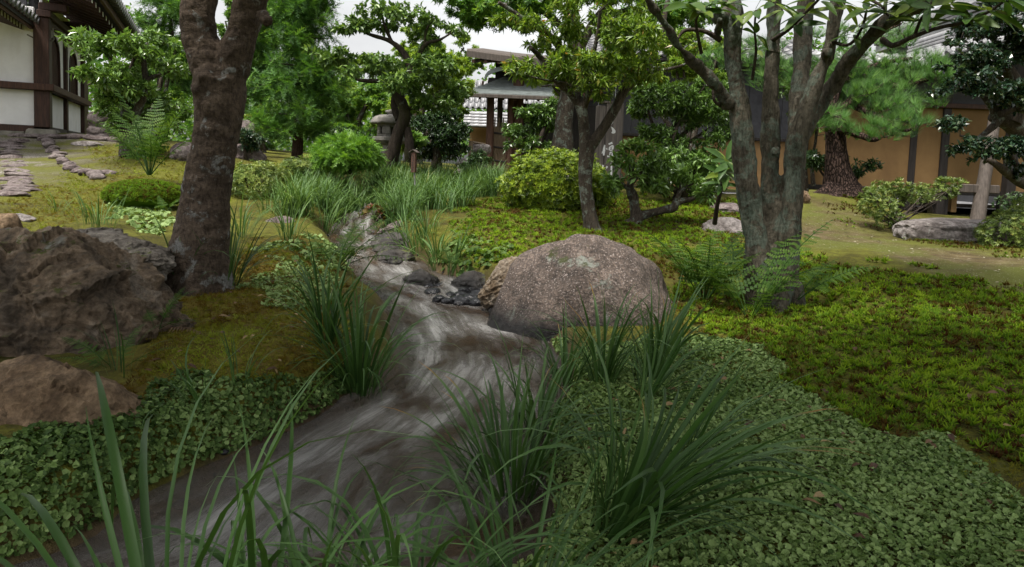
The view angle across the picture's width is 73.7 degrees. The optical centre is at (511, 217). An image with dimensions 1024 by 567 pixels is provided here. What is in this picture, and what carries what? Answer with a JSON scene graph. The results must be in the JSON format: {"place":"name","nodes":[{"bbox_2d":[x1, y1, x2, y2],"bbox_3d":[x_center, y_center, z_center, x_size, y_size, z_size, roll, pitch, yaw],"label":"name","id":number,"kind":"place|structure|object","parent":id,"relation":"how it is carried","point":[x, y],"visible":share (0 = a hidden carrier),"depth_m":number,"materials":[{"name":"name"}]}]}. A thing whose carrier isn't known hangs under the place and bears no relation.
{"place":"outdoors","nodes":[
{"label":"outdoors","id":0,"kind":"place"},
{"bbox_2d":[13,190,568,566],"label":"stream","id":1,"kind":"structure","parent":0,"point":[469,331],"depth_m":2.36,"materials":[{"name":"liquid"}]},
{"bbox_2d":[256,156,508,234],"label":"sedge meadow","id":2,"kind":"structure","parent":0,"point":[469,183],"depth_m":8.47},
{"bbox_2d":[65,0,940,163],"label":"sky","id":3,"kind":"structure","parent":0,"point":[508,41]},
{"bbox_2d":[0,133,1023,566],"bbox_3d":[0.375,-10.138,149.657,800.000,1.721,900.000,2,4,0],"label":"ground","id":4,"kind":"structure","parent":0,"point":[838,237],"depth_m":4.26,"materials":[{"name":"plant"}]},
{"bbox_2d":[0,213,23,228],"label":"rock","id":5,"kind":"object","parent":4,"relation":"on","point":[11,220],"visible":0.41,"depth_m":4.30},
{"bbox_2d":[0,138,38,191],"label":"stone edging","id":6,"kind":"object","parent":4,"relation":"on","point":[17,179],"visible":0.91,"depth_m":9.32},
{"bbox_2d":[7,133,118,141],"bbox_3d":[-8.737,-1.572,13.468,2.180,0.180,0.568,1,4,-20],"label":"stone edging","id":7,"kind":"object","parent":4,"relation":"on","point":[76,136],"visible":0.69,"depth_m":13.37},
{"bbox_2d":[37,136,105,179],"bbox_3d":[-7.123,-0.991,10.794,0.375,0.654,5.972,-1,5,-39],"label":"stone edging","id":8,"kind":"object","parent":4,"relation":"on","point":[57,155],"visible":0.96,"depth_m":9.88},
{"bbox_2d":[0,0,146,134],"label":"temple hall","id":9,"kind":"structure","parent":4,"relation":"on","point":[41,92],"depth_m":13.79,"materials":[{"name":"paint"}]},
{"bbox_2d":[52,34,60,87],"bbox_3d":[-9.927,-3.372,14.788,0.075,1.190,1.040,0,4,-24],"label":"window","id":10,"kind":"structure","parent":9,"relation":"in","point":[56,67],"depth_m":14.99,"materials":[{"name":"brown wood"}]},
{"bbox_2d":[0,354,146,428],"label":"boulder","id":11,"kind":"object","parent":4,"relation":"on","point":[37,388],"visible":0.41,"depth_m":2.13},
{"bbox_2d":[0,176,174,230],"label":"feather moss","id":12,"kind":"object","parent":4,"relation":"on","point":[46,200],"visible":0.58,"depth_m":6.63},
{"bbox_2d":[0,226,195,356],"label":"boulder","id":13,"kind":"object","parent":4,"relation":"on","point":[56,282],"visible":0.4,"depth_m":2.84,"materials":[{"name":"stone"}]},
{"bbox_2d":[49,185,147,227],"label":"sedge tuft","id":14,"kind":"object","parent":4,"relation":"on","point":[91,216],"visible":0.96,"depth_m":5.71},
{"bbox_2d":[86,111,114,136],"bbox_3d":[-8.460,-1.866,14.020,0.609,0.685,0.607,2,4,0],"label":"rock","id":15,"kind":"object","parent":4,"relation":"on","point":[91,129],"visible":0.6,"depth_m":13.78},
{"bbox_2d":[63,301,167,377],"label":"sedge tuft","id":16,"kind":"object","parent":4,"relation":"on","point":[116,347],"visible":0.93,"depth_m":2.56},
{"bbox_2d":[56,324,177,368],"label":"fern","id":17,"kind":"object","parent":4,"relation":"on","point":[103,351],"visible":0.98,"depth_m":2.60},
{"bbox_2d":[56,23,191,155],"bbox_3d":[-5.505,-1.856,9.929,1.434,1.951,2.372,2,4,0],"label":"glossy tree","id":18,"kind":"object","parent":4,"relation":"on","point":[117,76],"visible":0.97,"depth_m":9.93,"materials":[{"name":"green plant"}]},
{"bbox_2d":[76,227,175,280],"bbox_3d":[-2.417,0.308,3.808,1.094,0.491,0.819,4,5,28],"label":"boulder","id":19,"kind":"object","parent":4,"relation":"on","point":[161,258],"visible":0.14,"depth_m":3.69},
{"bbox_2d":[104,202,174,235],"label":"liverwort","id":20,"kind":"object","parent":4,"relation":"on","point":[153,228],"visible":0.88,"depth_m":6.27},
{"bbox_2d":[87,84,192,174],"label":"fern","id":21,"kind":"object","parent":4,"relation":"on","point":[150,145],"visible":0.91,"depth_m":8.38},
{"bbox_2d":[100,178,180,208],"bbox_3d":[-3.982,-0.254,7.410,0.882,0.348,0.784,2,4,0],"label":"moss cushion","id":22,"kind":"object","parent":4,"relation":"on","point":[143,192],"visible":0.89,"depth_m":7.15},
{"bbox_2d":[94,36,193,137],"bbox_3d":[-7.867,-2.701,14.828,2.136,2.676,1.390,0,5,-32],"label":"broad maple","id":23,"kind":"object","parent":4,"relation":"on","point":[176,95],"visible":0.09,"depth_m":14.79,"materials":[{"name":"green plant"}]},
{"bbox_2d":[57,139,249,205],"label":"feather moss","id":24,"kind":"object","parent":4,"relation":"on","point":[109,174],"visible":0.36,"depth_m":9.43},
{"bbox_2d":[126,0,192,99],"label":"tall conifer","id":25,"kind":"object","parent":4,"relation":"on","point":[169,8],"visible":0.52,"depth_m":23.22,"materials":[{"name":"plant"}]},
{"bbox_2d":[144,287,201,328],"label":"fern","id":26,"kind":"object","parent":4,"relation":"on","point":[166,313],"visible":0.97,"depth_m":2.91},
{"bbox_2d":[141,337,210,434],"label":"sedge tuft","id":27,"kind":"object","parent":4,"relation":"on","point":[195,397],"visible":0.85,"depth_m":2.34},
{"bbox_2d":[169,142,190,160],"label":"rock","id":28,"kind":"object","parent":4,"relation":"on","point":[182,154],"visible":0.3,"depth_m":10.21,"materials":[{"name":"stone"}]},
{"bbox_2d":[0,364,378,557],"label":"liverwort","id":29,"kind":"object","parent":4,"relation":"on","point":[44,436],"visible":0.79,"depth_m":2.11,"materials":[{"name":"plant"}]},
{"bbox_2d":[164,0,272,295],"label":"forked tree","id":30,"kind":"object","parent":4,"relation":"on","point":[220,70],"visible":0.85,"depth_m":3.87,"materials":[{"name":"brown plant"}]},
{"bbox_2d":[0,329,438,566],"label":"sedge tuft","id":31,"kind":"object","parent":4,"relation":"on","point":[136,556],"visible":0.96,"depth_m":1.13,"materials":[{"name":"plant"}]},
{"bbox_2d":[119,233,352,408],"bbox_3d":[-1.508,0.449,4.186,1.081,0.371,3.980,1,4,-17],"label":"feather moss","id":32,"kind":"object","parent":4,"relation":"on","point":[219,327],"visible":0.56,"depth_m":3.17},
{"bbox_2d":[165,201,313,286],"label":"sedge tuft","id":33,"kind":"object","parent":4,"relation":"on","point":[233,256],"visible":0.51,"depth_m":4.12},
{"bbox_2d":[216,0,285,150],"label":"maple","id":34,"kind":"object","parent":4,"relation":"on","point":[221,29],"visible":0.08,"depth_m":15.77,"materials":[{"name":"green plant"}]},
{"bbox_2d":[238,127,269,160],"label":"dark shrub","id":35,"kind":"object","parent":4,"relation":"on","point":[249,136],"visible":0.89,"depth_m":11.13,"materials":[{"name":"green plant"}]},
{"bbox_2d":[230,185,285,238],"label":"sedge tuft","id":36,"kind":"object","parent":4,"relation":"on","point":[245,219],"visible":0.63,"depth_m":5.81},
{"bbox_2d":[219,325,299,386],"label":"sedge tuft","id":37,"kind":"object","parent":4,"relation":"on","point":[230,362],"visible":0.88,"depth_m":2.60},
{"bbox_2d":[225,0,295,149],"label":"dark conifer","id":38,"kind":"object","parent":4,"relation":"on","point":[262,43],"visible":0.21,"depth_m":16.45,"materials":[{"name":"plant"}]},
{"bbox_2d":[231,159,293,198],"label":"azalea bush","id":39,"kind":"object","parent":4,"relation":"on","point":[241,178],"visible":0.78,"depth_m":8.56,"materials":[{"name":"green plant"}]},
{"bbox_2d":[251,192,325,240],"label":"sedge tuft","id":40,"kind":"object","parent":4,"relation":"on","point":[290,231],"visible":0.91,"depth_m":5.74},
{"bbox_2d":[235,255,341,316],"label":"liverwort","id":41,"kind":"object","parent":4,"relation":"on","point":[267,287],"visible":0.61,"depth_m":4.23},
{"bbox_2d":[106,419,477,566],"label":"sedge tuft","id":42,"kind":"object","parent":4,"relation":"on","point":[218,555],"visible":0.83,"depth_m":1.27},
{"bbox_2d":[272,155,320,183],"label":"azalea bush","id":43,"kind":"object","parent":4,"relation":"on","point":[295,163],"visible":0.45,"depth_m":9.57,"materials":[{"name":"green plant"}]},
{"bbox_2d":[243,0,355,158],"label":"cedar tree","id":44,"kind":"object","parent":4,"relation":"on","point":[305,85],"visible":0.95,"depth_m":12.55,"materials":[{"name":"green plant"}]},
{"bbox_2d":[250,232,358,278],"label":"liverwort","id":45,"kind":"object","parent":4,"relation":"on","point":[298,248],"visible":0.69,"depth_m":5.41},
{"bbox_2d":[243,227,419,350],"bbox_3d":[-0.796,0.321,3.131,0.842,0.606,0.744,2,4,0],"label":"sedge tuft","id":46,"kind":"object","parent":4,"relation":"on","point":[327,323],"visible":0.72,"depth_m":3.12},
{"bbox_2d":[312,194,358,234],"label":"sedge tuft","id":47,"kind":"object","parent":4,"relation":"on","point":[325,225],"visible":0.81,"depth_m":7.65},
{"bbox_2d":[231,387,456,566],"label":"sedge tuft","id":48,"kind":"object","parent":4,"relation":"on","point":[251,541],"visible":0.89,"depth_m":1.18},
{"bbox_2d":[304,128,387,177],"bbox_3d":[-2.341,-0.914,9.690,1.182,0.730,1.298,2,4,0],"label":"yew","id":49,"kind":"object","parent":4,"relation":"on","point":[342,152],"visible":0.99,"depth_m":9.42,"materials":[{"name":"green plant"}]},
{"bbox_2d":[317,76,390,135],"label":"shrub","id":50,"kind":"object","parent":4,"relation":"on","point":[374,97],"visible":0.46,"depth_m":15.21,"materials":[{"name":"green plant"}]},
{"bbox_2d":[235,252,473,398],"bbox_3d":[-0.707,0.494,3.029,0.971,0.678,0.958,3,4,19],"label":"sedge tuft","id":51,"kind":"object","parent":4,"relation":"on","point":[357,370],"visible":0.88,"depth_m":2.94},
{"bbox_2d":[302,216,406,268],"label":"fern","id":52,"kind":"object","parent":4,"relation":"on","point":[347,251],"visible":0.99,"depth_m":5.05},
{"bbox_2d":[358,203,391,222],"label":"saxifrage clump","id":53,"kind":"object","parent":4,"relation":"on","point":[382,216],"visible":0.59,"depth_m":7.54,"materials":[{"name":"green plant"}]},
{"bbox_2d":[300,0,470,170],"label":"crooked tree","id":54,"kind":"object","parent":4,"relation":"on","point":[408,76],"visible":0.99,"depth_m":10.66,"materials":[{"name":"green plant"}]},
{"bbox_2d":[370,231,408,251],"bbox_3d":[-1.159,0.310,6.949,0.541,0.330,0.466,2,4,0],"label":"rock","id":55,"kind":"object","parent":4,"relation":"on","point":[384,239],"visible":0.32,"depth_m":6.81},
{"bbox_2d":[221,228,557,454],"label":"bank gravel","id":56,"kind":"structure","parent":4,"relation":"on","point":[225,451],"depth_m":2.29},
{"bbox_2d":[399,195,452,251],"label":"sedge tuft","id":57,"kind":"object","parent":56,"relation":"on","point":[426,227],"visible":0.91,"depth_m":6.55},
{"bbox_2d":[371,109,410,165],"bbox_3d":[-2.126,-1.395,11.938,0.686,0.982,0.686,2,4,0],"label":"stone lantern","id":58,"kind":"object","parent":4,"relation":"on","point":[385,123],"visible":0.46,"depth_m":11.72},
{"bbox_2d":[377,249,415,264],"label":"rock","id":59,"kind":"object","parent":4,"relation":"on","point":[402,253],"visible":0.54,"depth_m":6.36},
{"bbox_2d":[180,456,626,566],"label":"sedge tuft","id":60,"kind":"object","parent":4,"relation":"on","point":[394,555],"visible":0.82,"depth_m":1.25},
{"bbox_2d":[349,24,484,163],"bbox_3d":[-2.456,-3.187,17.810,3.561,3.796,2.167,3,4,14],"label":"tall maple","id":61,"kind":"object","parent":4,"relation":"on","point":[412,41],"visible":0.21,"depth_m":17.67,"materials":[{"name":"green plant"}]},
{"bbox_2d":[401,268,439,285],"bbox_3d":[-0.735,0.539,5.550,0.316,0.261,0.264,2,4,0],"label":"rock","id":62,"kind":"object","parent":4,"relation":"on","point":[422,276],"visible":0.5,"depth_m":5.45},
{"bbox_2d":[369,43,477,164],"bbox_3d":[-1.888,-2.268,14.348,2.336,2.828,1.689,2,4,0],"label":"yellow maple","id":63,"kind":"object","parent":4,"relation":"on","point":[470,83],"visible":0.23,"depth_m":14.26,"materials":[{"name":"green plant"}]},
{"bbox_2d":[389,214,470,270],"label":"sedge tuft","id":64,"kind":"object","parent":4,"relation":"on","point":[429,245],"visible":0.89,"depth_m":6.11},
{"bbox_2d":[408,106,474,169],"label":"dark bush","id":65,"kind":"object","parent":4,"relation":"on","point":[446,136],"visible":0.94,"depth_m":12.94,"materials":[{"name":"green plant"}]},
{"bbox_2d":[409,215,487,275],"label":"sedge tuft","id":66,"kind":"object","parent":4,"relation":"on","point":[455,265],"visible":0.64,"depth_m":5.84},
{"bbox_2d":[48,0,879,161],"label":"distant wood","id":67,"kind":"object","parent":4,"relation":"on","point":[188,124],"visible":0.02,"depth_m":31.29,"materials":[{"name":"plant"}]},
{"bbox_2d":[451,270,484,289],"bbox_3d":[-0.311,0.548,5.466,0.318,0.252,0.279,5,5,39],"label":"rock","id":68,"kind":"object","parent":4,"relation":"on","point":[474,280],"visible":0.44,"depth_m":5.40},
{"bbox_2d":[428,233,513,276],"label":"liverwort","id":69,"kind":"object","parent":4,"relation":"on","point":[487,254],"visible":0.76,"depth_m":5.89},
{"bbox_2d":[457,148,492,167],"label":"basin shrub","id":70,"kind":"object","parent":4,"relation":"on","point":[473,156],"visible":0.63,"depth_m":14.07,"materials":[{"name":"green plant"}]},
{"bbox_2d":[477,256,516,309],"bbox_3d":[-0.071,0.449,4.633,0.289,0.367,0.247,0,5,-29],"label":"rock","id":71,"kind":"object","parent":4,"relation":"on","point":[488,292],"visible":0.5,"depth_m":4.57,"materials":[{"name":"beige stone"}]},
{"bbox_2d":[352,338,643,535],"bbox_3d":[-0.001,0.678,2.191,0.875,0.590,0.955,4,5,28],"label":"sedge tuft","id":72,"kind":"object","parent":4,"relation":"on","point":[537,458],"visible":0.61,"depth_m":2.21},
{"bbox_2d":[463,79,543,143],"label":"house","id":73,"kind":"structure","parent":4,"relation":"on","point":[476,120],"depth_m":24.34,"materials":[{"name":"grey tile"}]},
{"bbox_2d":[501,96,558,184],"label":"gate shrub","id":74,"kind":"object","parent":4,"relation":"on","point":[527,140],"visible":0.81,"depth_m":11.25,"materials":[{"name":"green plant"}]},
{"bbox_2d":[464,48,596,180],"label":"garden gate","id":75,"kind":"structure","parent":4,"relation":"on","point":[500,86],"depth_m":16.20,"materials":[{"name":"grey wood"}]},
{"bbox_2d":[309,418,752,566],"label":"sedge tuft","id":76,"kind":"object","parent":4,"relation":"on","point":[478,544],"visible":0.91,"depth_m":1.40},
{"bbox_2d":[430,320,639,452],"bbox_3d":[0.114,0.642,2.597,0.676,0.547,0.741,-1,5,-35],"label":"sedge tuft","id":77,"kind":"object","parent":4,"relation":"on","point":[528,409],"visible":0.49,"depth_m":2.64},
{"bbox_2d":[494,146,614,211],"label":"azalea dome","id":78,"kind":"structure","parent":4,"relation":"on","point":[562,186],"depth_m":7.95,"materials":[{"name":"green plant"}]},
{"bbox_2d":[495,298,642,388],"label":"sedge tuft","id":79,"kind":"object","parent":4,"relation":"on","point":[564,357],"visible":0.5,"depth_m":3.17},
{"bbox_2d":[431,0,721,157],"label":"green maple","id":80,"kind":"object","parent":4,"relation":"on","point":[472,14],"visible":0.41,"depth_m":8.75,"materials":[{"name":"green plant"}]},
{"bbox_2d":[487,234,674,340],"bbox_3d":[0.431,0.794,4.501,1.376,1.406,1.106,2,4,0],"label":"boulder","id":81,"kind":"object","parent":4,"relation":"on","point":[542,278],"visible":0.42,"depth_m":4.12,"materials":[{"name":"stone"}]},
{"bbox_2d":[144,202,1023,566],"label":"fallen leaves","id":82,"kind":"object","parent":4,"relation":"on","point":[820,494],"visible":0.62,"depth_m":2.32,"materials":[{"name":"brown plant"}]},
{"bbox_2d":[447,191,744,289],"bbox_3d":[1.292,0.062,7.422,3.975,0.610,5.255,2,4,0],"label":"haircap moss","id":83,"kind":"object","parent":4,"relation":"on","point":[624,230],"visible":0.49,"depth_m":6.97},
{"bbox_2d":[485,0,708,231],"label":"slender tree","id":84,"kind":"object","parent":4,"relation":"on","point":[629,31],"visible":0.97,"depth_m":6.62,"materials":[{"name":"green plant"}]},
{"bbox_2d":[521,271,690,394],"bbox_3d":[0.368,0.465,2.987,0.808,0.560,0.758,3,4,14],"label":"sedge tuft","id":85,"kind":"object","parent":4,"relation":"on","point":[611,360],"visible":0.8,"depth_m":2.91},
{"bbox_2d":[594,101,623,192],"bbox_3d":[1.369,-0.902,9.757,0.387,1.485,0.122,2,4,0],"label":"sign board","id":86,"kind":"object","parent":4,"relation":"on","point":[612,138],"visible":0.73,"depth_m":9.69,"materials":[{"name":"stone"}]},
{"bbox_2d":[597,136,727,224],"bbox_3d":[1.558,-0.361,7.388,1.564,1.018,0.810,1,4,-11],"label":"camellia","id":87,"kind":"object","parent":4,"relation":"on","point":[650,180],"visible":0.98,"depth_m":7.31,"materials":[{"name":"green plant"}]},
{"bbox_2d":[592,284,740,411],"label":"sedge tuft","id":88,"kind":"object","parent":4,"relation":"on","point":[662,376],"visible":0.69,"depth_m":2.71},
{"bbox_2d":[579,258,755,383],"bbox_3d":[0.699,0.454,2.997,0.845,0.597,0.698,-1,5,-40],"label":"sedge tuft","id":89,"kind":"object","parent":4,"relation":"on","point":[683,313],"visible":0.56,"depth_m":2.98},
{"bbox_2d":[600,24,745,193],"bbox_3d":[2.917,-1.956,12.937,2.908,3.510,1.584,3,4,11],"label":"tree","id":90,"kind":"object","parent":4,"relation":"on","point":[688,72],"visible":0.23,"depth_m":12.72,"materials":[{"name":"green plant"}]},
{"bbox_2d":[621,74,730,193],"bbox_3d":[2.587,-1.257,10.458,1.900,2.070,1.319,2,4,0],"label":"evergreen screen","id":91,"kind":"object","parent":4,"relation":"on","point":[681,105],"visible":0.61,"depth_m":10.21,"materials":[{"name":"green plant"}]},
{"bbox_2d":[635,144,733,203],"bbox_3d":[2.341,-0.526,9.165,1.225,0.902,1.141,0,5,-29],"label":"evergreen","id":92,"kind":"object","parent":4,"relation":"on","point":[696,164],"visible":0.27,"depth_m":9.01,"materials":[{"name":"green plant"}]},
{"bbox_2d":[471,298,903,566],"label":"sedge tuft","id":93,"kind":"object","parent":4,"relation":"on","point":[644,488],"visible":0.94,"depth_m":1.60,"materials":[{"name":"plant"}]},
{"bbox_2d":[632,222,760,300],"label":"fern","id":94,"kind":"object","parent":4,"relation":"on","point":[697,275],"visible":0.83,"depth_m":4.51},
{"bbox_2d":[582,31,816,188],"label":"long building","id":95,"kind":"structure","parent":4,"relation":"on","point":[755,101],"depth_m":18.01,"materials":[{"name":"ceramic"}]},
{"bbox_2d":[702,139,734,224],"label":"broadleaf sapling","id":96,"kind":"object","parent":4,"relation":"on","point":[721,170],"visible":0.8,"depth_m":5.55,"materials":[{"name":"green plant"}]},
{"bbox_2d":[701,217,742,234],"bbox_3d":[2.273,0.131,7.216,0.549,0.267,0.406,2,4,0],"label":"rock","id":97,"kind":"object","parent":4,"relation":"on","point":[727,224],"visible":0.42,"depth_m":7.13,"materials":[{"name":"grey stone"}]},
{"bbox_2d":[663,353,792,462],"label":"sedge tuft","id":98,"kind":"object","parent":4,"relation":"on","point":[709,418],"visible":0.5,"depth_m":2.19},
{"bbox_2d":[684,220,835,314],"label":"fern","id":99,"kind":"object","parent":4,"relation":"on","point":[770,289],"visible":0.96,"depth_m":4.24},
{"bbox_2d":[512,326,1023,566],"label":"liverwort","id":100,"kind":"object","parent":4,"relation":"on","point":[858,475],"visible":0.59,"depth_m":1.84,"materials":[{"name":"plant"}]},
{"bbox_2d":[696,14,963,198],"bbox_3d":[5.064,-1.855,11.098,4.262,3.459,2.414,3,4,18],"label":"pine tree","id":101,"kind":"object","parent":4,"relation":"on","point":[834,123],"visible":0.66,"depth_m":10.71,"materials":[{"name":"green plant"}]},
{"bbox_2d":[636,307,1023,513],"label":"feather moss","id":102,"kind":"object","parent":4,"relation":"on","point":[957,438],"visible":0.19,"depth_m":2.09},
{"bbox_2d":[645,0,1023,313],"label":"multi stemmed tree","id":103,"kind":"object","parent":4,"relation":"on","point":[770,208],"visible":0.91,"depth_m":4.33,"materials":[{"name":"grey plant"}]},
{"bbox_2d":[797,258,878,299],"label":"fern","id":104,"kind":"object","parent":4,"relation":"on","point":[817,283],"visible":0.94,"depth_m":4.31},
{"bbox_2d":[805,148,884,179],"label":"shrub","id":105,"kind":"object","parent":4,"relation":"on","point":[815,161],"visible":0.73,"depth_m":11.57,"materials":[{"name":"green plant"}]},
{"bbox_2d":[667,249,1023,475],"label":"haircap moss","id":106,"kind":"object","parent":4,"relation":"on","point":[825,316],"visible":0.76,"depth_m":3.26,"materials":[{"name":"plant"}]},
{"bbox_2d":[857,175,968,229],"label":"layered azalea","id":107,"kind":"object","parent":4,"relation":"on","point":[893,213],"visible":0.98,"depth_m":8.67,"materials":[{"name":"green plant"}]},
{"bbox_2d":[807,50,1023,216],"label":"clay wall","id":108,"kind":"structure","parent":4,"relation":"on","point":[915,159],"depth_m":12.88,"materials":[{"name":"paint"}]},
{"bbox_2d":[823,194,1023,257],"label":"haircap moss","id":109,"kind":"object","parent":4,"relation":"on","point":[951,242],"visible":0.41,"depth_m":7.30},
{"bbox_2d":[874,0,1015,203],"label":"white hall","id":110,"kind":"structure","parent":4,"relation":"on","point":[966,198],"depth_m":18.18,"materials":[{"name":"paint"}]},
{"bbox_2d":[892,217,1003,242],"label":"stone block","id":111,"kind":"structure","parent":4,"relation":"on","point":[938,228],"depth_m":7.66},
{"bbox_2d":[907,12,1023,219],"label":"roofed wall","id":112,"kind":"structure","parent":4,"relation":"on","point":[935,40],"depth_m":12.85,"materials":[{"name":"grey tile"}]},
{"bbox_2d":[923,0,1023,188],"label":"holly tree","id":113,"kind":"object","parent":4,"relation":"on","point":[984,61],"visible":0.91,"depth_m":6.97,"materials":[{"name":"green plant"}]},
{"bbox_2d":[959,112,999,218],"bbox_3d":[7.162,-0.761,10.323,0.807,1.770,0.316,0,5,-30],"label":"prop pole","id":114,"kind":"object","parent":4,"relation":"on","point":[982,188],"visible":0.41,"depth_m":10.24,"materials":[{"name":"grey wood"}]},
{"bbox_2d":[972,193,1023,246],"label":"azalea bush","id":115,"kind":"object","parent":4,"relation":"on","point":[1007,229],"visible":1,"depth_m":6.99,"materials":[{"name":"green plant"}]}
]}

